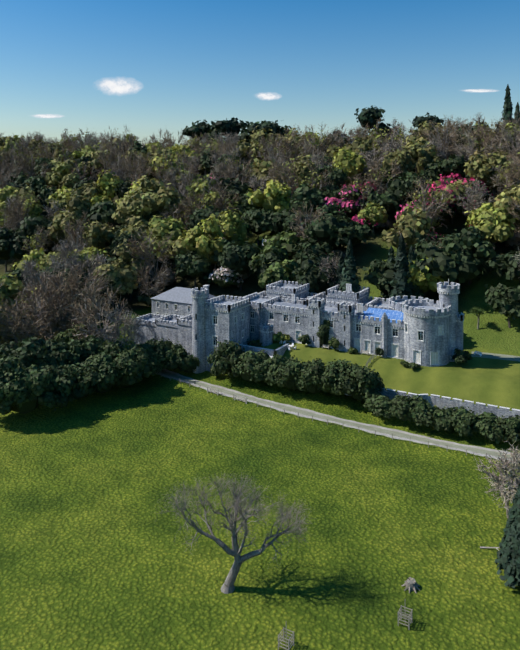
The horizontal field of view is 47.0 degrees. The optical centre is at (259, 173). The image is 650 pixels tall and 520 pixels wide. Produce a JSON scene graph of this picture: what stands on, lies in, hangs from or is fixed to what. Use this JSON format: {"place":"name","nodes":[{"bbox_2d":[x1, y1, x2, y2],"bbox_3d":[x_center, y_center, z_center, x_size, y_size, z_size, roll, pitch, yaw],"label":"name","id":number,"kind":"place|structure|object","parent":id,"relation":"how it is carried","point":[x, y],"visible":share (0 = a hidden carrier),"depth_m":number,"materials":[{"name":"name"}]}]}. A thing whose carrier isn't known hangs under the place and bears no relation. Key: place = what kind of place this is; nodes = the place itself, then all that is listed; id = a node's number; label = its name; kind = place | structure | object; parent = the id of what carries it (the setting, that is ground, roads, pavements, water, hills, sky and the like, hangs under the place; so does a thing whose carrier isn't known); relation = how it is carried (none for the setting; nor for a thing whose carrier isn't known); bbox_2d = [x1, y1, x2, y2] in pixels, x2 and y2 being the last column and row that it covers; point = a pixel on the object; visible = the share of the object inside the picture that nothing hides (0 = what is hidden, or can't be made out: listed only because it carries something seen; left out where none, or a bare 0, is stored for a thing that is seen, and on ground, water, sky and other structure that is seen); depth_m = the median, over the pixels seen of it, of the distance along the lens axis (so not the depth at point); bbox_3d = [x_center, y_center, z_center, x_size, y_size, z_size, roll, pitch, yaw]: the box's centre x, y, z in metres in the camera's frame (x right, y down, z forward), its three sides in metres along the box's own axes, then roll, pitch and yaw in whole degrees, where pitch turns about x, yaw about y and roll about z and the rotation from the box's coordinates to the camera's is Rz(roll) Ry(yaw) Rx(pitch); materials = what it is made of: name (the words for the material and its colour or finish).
{"place":"outdoors","nodes":[
{"label":"outdoors","id":0,"kind":"place"},
{"bbox_2d":[34,114,62,117],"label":"cloud","id":1,"kind":"structure","parent":0,"point":[46,116],"depth_m":4240.02,"materials":[{"name":"white"}]},
{"bbox_2d":[99,78,139,93],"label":"cloud","id":2,"kind":"structure","parent":0,"point":[118,86],"depth_m":4227.01,"materials":[{"name":"white"}]},
{"bbox_2d":[0,160,519,649],"bbox_3d":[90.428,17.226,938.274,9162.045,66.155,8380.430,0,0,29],"label":"terrain","id":3,"kind":"structure","parent":0,"point":[94,554],"depth_m":88.05,"materials":[{"name":"green plant"}]},
{"bbox_2d":[0,84,519,587],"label":"trees","id":4,"kind":"object","parent":3,"relation":"on","point":[64,368],"depth_m":209.13,"materials":[{"name":"green plant"}]},
{"bbox_2d":[133,279,464,372],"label":"castle","id":5,"kind":"structure","parent":3,"relation":"on","point":[421,331],"depth_m":148.01,"materials":[{"name":"stone"}]},
{"bbox_2d":[154,471,498,593],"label":"bare trees","id":6,"kind":"object","parent":3,"relation":"on","point":[410,584],"visible":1,"depth_m":72.10,"materials":[{"name":"grey plant"}]},
{"bbox_2d":[157,353,508,458],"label":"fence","id":7,"kind":"object","parent":3,"relation":"on","point":[234,398],"visible":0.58,"depth_m":129.12,"materials":[{"name":"grey wood"}]},
{"bbox_2d":[278,605,412,649],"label":"tree guard","id":8,"kind":"object","parent":3,"relation":"on","point":[401,617],"visible":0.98,"depth_m":63.81,"materials":[{"name":"grey wood"}]},
{"bbox_2d":[279,340,481,356],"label":"garden furniture","id":9,"kind":"object","parent":3,"relation":"on","point":[364,351],"visible":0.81,"depth_m":146.71,"materials":[{"name":"white"}]},
{"bbox_2d":[344,387,519,417],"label":"garden wall","id":10,"kind":"structure","parent":3,"relation":"on","point":[448,402],"depth_m":120.71,"materials":[{"name":"stone"}]},
{"bbox_2d":[0,0,519,152],"label":"sky","id":11,"kind":"structure","parent":0,"point":[189,61],"materials":[{"name":"blue"}]},
{"bbox_2d":[257,93,279,99],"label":"cloud","id":12,"kind":"structure","parent":0,"point":[267,96],"depth_m":4199.79,"materials":[{"name":"white"}]},
{"bbox_2d":[463,89,495,91],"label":"cloud","id":13,"kind":"structure","parent":0,"point":[476,90],"depth_m":4162.09,"materials":[{"name":"white"}]},
{"bbox_2d":[471,351,519,361],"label":"path","id":14,"kind":"structure","parent":0,"point":[501,356],"depth_m":140.77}
]}

